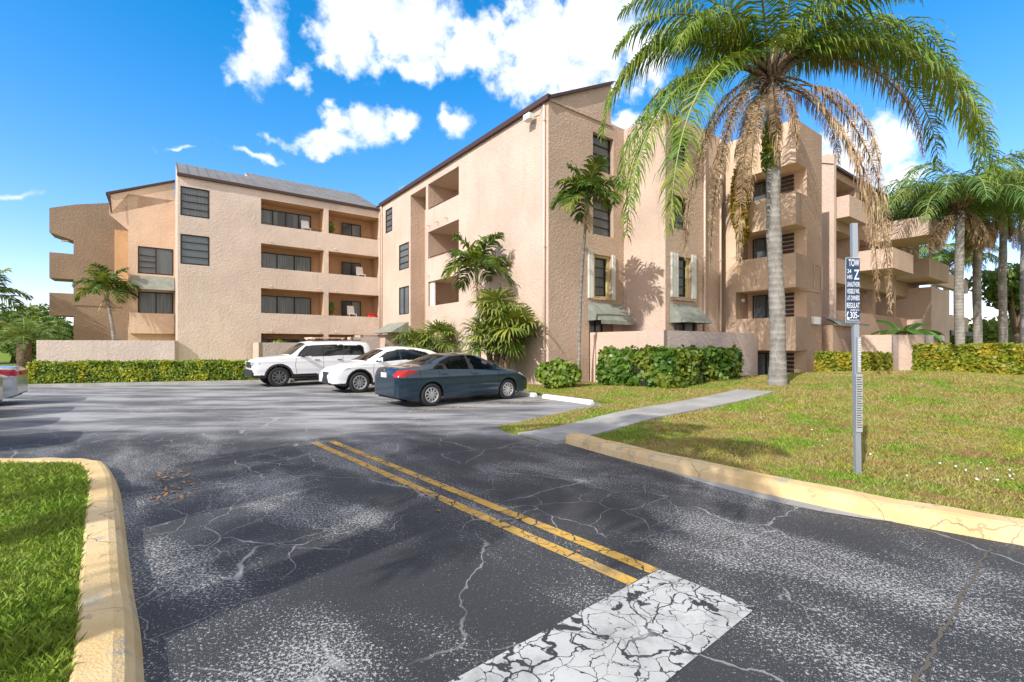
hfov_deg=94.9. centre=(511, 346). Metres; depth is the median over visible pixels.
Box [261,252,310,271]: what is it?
window
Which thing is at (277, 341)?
garden shrub
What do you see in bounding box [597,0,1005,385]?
queen palm
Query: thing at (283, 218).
window
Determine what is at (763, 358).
window
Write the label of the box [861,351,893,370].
square hedge
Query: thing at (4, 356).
ground
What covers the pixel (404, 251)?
window
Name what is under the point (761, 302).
window
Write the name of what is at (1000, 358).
square hedge
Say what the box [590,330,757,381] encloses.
garden wall
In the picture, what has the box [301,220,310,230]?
patio chair
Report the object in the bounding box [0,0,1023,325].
sky
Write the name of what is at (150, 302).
window
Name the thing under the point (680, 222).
window
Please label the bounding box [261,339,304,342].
window
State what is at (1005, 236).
queen palm
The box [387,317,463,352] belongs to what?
fan palm
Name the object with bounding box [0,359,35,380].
lawn
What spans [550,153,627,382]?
feather palm
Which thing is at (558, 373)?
round bush
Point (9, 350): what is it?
leafy tree
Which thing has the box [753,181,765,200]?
window
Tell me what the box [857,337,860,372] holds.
sign
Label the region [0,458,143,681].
curb
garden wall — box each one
[36,340,177,361]
[253,342,296,357]
[347,337,379,349]
[355,335,379,336]
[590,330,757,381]
[860,335,898,370]
[899,335,943,370]
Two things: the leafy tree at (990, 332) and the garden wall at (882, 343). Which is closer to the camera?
the garden wall at (882, 343)
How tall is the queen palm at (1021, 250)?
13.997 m
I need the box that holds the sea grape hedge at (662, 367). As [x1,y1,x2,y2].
[595,344,743,388]
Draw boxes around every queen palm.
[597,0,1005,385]
[871,149,1023,344]
[900,178,1023,343]
[919,243,1013,291]
[936,205,1023,343]
[950,210,1023,343]
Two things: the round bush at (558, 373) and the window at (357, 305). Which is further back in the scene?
the window at (357, 305)
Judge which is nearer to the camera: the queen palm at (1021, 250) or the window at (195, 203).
the window at (195, 203)
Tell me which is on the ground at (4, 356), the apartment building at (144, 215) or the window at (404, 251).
the apartment building at (144, 215)
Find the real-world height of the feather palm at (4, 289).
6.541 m
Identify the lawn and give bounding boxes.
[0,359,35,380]
[0,463,87,681]
[498,372,1023,518]
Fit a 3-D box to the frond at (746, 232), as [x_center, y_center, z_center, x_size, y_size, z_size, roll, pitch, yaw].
[10.216,-6.009,20.982,0.969,4.519,0.903,0,0,0]
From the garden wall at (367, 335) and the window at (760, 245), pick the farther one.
the garden wall at (367, 335)
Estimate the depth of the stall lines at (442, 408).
13.48 m
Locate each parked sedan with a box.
[0,365,27,397]
[374,352,526,405]
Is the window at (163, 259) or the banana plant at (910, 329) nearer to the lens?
the banana plant at (910, 329)
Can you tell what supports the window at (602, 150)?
in the apartment building at (504, 177)
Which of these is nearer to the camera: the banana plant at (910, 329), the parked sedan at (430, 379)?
the parked sedan at (430, 379)
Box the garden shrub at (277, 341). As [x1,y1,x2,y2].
[270,339,285,342]
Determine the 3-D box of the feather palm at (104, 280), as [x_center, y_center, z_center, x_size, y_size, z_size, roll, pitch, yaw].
[-23.735,-1.577,27.584,3.306,6.454,3.252,0,0,0]
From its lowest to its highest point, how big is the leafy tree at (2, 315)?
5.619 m
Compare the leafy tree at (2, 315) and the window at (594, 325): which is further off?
the leafy tree at (2, 315)
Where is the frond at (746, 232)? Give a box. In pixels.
[729,164,751,261]
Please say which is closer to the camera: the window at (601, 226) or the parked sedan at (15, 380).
the parked sedan at (15, 380)
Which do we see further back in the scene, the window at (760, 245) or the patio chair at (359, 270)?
the patio chair at (359, 270)
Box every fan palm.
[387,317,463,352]
[455,286,546,368]
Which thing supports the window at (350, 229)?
in the apartment building at (255, 262)
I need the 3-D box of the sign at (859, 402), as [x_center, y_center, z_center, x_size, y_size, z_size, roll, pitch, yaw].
[4.079,0.670,5.516,0.075,0.680,0.006,0,0,0]
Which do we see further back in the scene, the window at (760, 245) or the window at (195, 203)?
the window at (195, 203)
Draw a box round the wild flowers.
[811,426,1012,479]
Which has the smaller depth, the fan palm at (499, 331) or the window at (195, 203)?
the fan palm at (499, 331)
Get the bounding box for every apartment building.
[49,203,127,339]
[106,180,174,340]
[175,162,380,360]
[373,81,721,384]
[722,121,821,374]
[822,154,972,352]
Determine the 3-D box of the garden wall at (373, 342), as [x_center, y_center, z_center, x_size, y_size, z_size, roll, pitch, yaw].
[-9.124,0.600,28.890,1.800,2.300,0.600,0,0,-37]
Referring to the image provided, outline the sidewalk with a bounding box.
[518,389,773,444]
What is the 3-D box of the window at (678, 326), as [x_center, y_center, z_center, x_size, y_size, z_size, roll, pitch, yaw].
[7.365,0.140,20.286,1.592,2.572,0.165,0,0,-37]
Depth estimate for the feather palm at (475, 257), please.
19.85 m
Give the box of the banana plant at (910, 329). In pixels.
[870,320,945,343]
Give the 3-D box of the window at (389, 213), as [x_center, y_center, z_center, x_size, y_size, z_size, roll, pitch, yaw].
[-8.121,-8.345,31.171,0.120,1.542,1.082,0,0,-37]
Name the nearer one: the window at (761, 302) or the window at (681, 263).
the window at (681, 263)
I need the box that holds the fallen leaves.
[148,460,642,551]
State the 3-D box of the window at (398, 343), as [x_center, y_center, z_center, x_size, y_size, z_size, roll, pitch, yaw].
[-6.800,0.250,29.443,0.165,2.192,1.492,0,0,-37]
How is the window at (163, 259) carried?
in the apartment building at (144, 215)
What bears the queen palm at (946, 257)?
on the lawn at (516, 432)
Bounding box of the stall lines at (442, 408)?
[310,380,546,411]
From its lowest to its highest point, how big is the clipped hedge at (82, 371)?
1.121 m
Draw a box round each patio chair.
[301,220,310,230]
[347,306,356,315]
[356,267,365,275]
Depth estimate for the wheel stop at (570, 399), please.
13.92 m
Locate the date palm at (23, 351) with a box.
[0,315,73,367]
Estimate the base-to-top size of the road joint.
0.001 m
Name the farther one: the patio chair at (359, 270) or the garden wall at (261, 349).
the patio chair at (359, 270)
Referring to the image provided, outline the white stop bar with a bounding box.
[449,569,754,681]
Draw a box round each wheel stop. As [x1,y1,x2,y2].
[515,391,536,396]
[542,394,593,404]
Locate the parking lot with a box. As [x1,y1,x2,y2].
[0,377,1023,681]
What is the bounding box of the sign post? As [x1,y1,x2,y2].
[850,223,861,474]
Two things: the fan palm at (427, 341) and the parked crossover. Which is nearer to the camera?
the parked crossover
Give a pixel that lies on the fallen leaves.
(182, 495)
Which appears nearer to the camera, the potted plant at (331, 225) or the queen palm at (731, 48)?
the queen palm at (731, 48)
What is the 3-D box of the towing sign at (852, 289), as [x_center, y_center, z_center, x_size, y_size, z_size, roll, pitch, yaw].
[4.019,-0.657,5.519,0.221,0.755,0.089,0,0,-29]
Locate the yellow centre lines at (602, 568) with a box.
[310,441,658,584]
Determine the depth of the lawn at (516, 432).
8.72 m
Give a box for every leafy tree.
[0,302,73,362]
[0,308,13,340]
[0,327,70,360]
[950,314,1019,344]
[964,263,1019,343]
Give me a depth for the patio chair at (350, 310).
31.75 m
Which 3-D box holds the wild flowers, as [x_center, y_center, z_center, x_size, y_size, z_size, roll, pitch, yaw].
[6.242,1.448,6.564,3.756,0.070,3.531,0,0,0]
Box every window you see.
[138,246,172,274]
[139,292,172,313]
[181,186,208,218]
[181,234,208,265]
[261,208,310,230]
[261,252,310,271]
[261,295,310,314]
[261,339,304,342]
[342,222,360,237]
[342,262,360,275]
[342,301,360,316]
[376,349,428,361]
[386,207,391,232]
[397,333,406,346]
[399,242,408,270]
[399,286,408,314]
[589,320,602,379]
[593,135,609,173]
[593,199,609,236]
[595,258,605,296]
[673,136,683,166]
[673,198,683,229]
[674,322,694,330]
[679,259,684,295]
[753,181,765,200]
[753,237,766,258]
[753,294,768,317]
[758,353,768,374]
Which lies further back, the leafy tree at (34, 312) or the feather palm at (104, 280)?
the leafy tree at (34, 312)
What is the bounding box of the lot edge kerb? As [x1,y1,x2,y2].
[28,376,318,387]
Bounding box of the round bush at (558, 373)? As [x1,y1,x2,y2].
[534,358,582,388]
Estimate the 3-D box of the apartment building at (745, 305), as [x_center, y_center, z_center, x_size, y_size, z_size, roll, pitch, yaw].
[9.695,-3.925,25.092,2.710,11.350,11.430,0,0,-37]
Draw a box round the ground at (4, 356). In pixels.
[0,352,10,358]
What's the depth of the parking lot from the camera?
3.79 m
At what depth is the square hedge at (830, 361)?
17.98 m
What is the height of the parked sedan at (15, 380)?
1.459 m
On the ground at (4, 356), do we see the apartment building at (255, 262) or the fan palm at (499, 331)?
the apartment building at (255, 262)
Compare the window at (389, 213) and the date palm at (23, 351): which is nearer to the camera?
the date palm at (23, 351)
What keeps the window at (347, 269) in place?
in the apartment building at (255, 262)
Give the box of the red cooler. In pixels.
[367,313,374,316]
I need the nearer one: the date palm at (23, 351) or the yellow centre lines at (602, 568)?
the yellow centre lines at (602, 568)
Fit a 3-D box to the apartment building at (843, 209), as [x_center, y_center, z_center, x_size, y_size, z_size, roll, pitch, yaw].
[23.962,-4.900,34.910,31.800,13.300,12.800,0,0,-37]
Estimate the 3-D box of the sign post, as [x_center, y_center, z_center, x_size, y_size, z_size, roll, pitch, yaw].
[4.062,0.090,5.551,0.112,3.080,0.042,0,0,0]
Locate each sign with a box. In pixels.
[845,258,859,321]
[856,374,862,431]
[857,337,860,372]
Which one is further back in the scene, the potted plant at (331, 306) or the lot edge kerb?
the potted plant at (331, 306)
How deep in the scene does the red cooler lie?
32.22 m
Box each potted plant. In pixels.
[329,221,334,233]
[329,302,334,315]
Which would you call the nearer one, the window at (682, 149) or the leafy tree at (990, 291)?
the window at (682, 149)
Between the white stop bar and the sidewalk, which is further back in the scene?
the sidewalk
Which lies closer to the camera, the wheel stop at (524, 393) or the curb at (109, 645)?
the curb at (109, 645)
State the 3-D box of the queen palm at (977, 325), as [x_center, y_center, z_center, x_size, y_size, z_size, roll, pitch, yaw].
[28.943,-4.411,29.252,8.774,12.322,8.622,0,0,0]
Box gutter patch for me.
[662,469,888,520]
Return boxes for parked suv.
[244,337,370,386]
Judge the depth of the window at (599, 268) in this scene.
20.50 m
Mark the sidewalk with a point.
(556, 435)
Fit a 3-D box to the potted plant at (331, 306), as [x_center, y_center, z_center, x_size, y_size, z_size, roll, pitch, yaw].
[-11.854,-2.430,30.773,0.502,0.960,0.474,0,0,-37]
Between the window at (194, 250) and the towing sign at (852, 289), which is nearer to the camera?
the towing sign at (852, 289)
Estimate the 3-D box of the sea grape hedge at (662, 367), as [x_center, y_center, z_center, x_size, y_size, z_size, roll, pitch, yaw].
[6.025,0.743,17.792,4.995,1.645,3.741,0,0,-37]
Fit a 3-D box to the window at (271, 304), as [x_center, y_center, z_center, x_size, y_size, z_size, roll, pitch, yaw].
[-14.319,-2.570,29.724,3.012,1.132,0.120,0,0,-37]
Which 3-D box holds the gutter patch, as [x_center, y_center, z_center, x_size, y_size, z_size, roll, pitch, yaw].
[2.692,1.646,5.273,0.250,0.001,2.451,0,0,-40]
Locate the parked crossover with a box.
[319,346,434,392]
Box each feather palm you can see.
[0,268,34,313]
[72,262,141,339]
[440,232,513,356]
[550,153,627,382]
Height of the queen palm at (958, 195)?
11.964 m
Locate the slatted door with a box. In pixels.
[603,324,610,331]
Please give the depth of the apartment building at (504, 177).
20.38 m
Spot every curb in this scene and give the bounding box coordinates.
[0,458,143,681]
[565,433,1023,545]
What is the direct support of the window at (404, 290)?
in the apartment building at (504, 177)
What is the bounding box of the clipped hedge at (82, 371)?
[25,358,259,383]
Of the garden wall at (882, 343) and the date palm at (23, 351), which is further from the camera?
the date palm at (23, 351)
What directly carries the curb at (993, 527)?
on the parking lot
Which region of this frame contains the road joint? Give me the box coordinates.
[912,549,991,681]
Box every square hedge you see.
[812,350,861,372]
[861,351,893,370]
[911,342,1023,374]
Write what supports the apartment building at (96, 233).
on the ground at (4, 356)
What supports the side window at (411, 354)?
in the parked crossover
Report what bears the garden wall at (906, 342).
on the lawn at (516, 432)
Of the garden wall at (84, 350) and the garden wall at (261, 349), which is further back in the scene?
the garden wall at (261, 349)

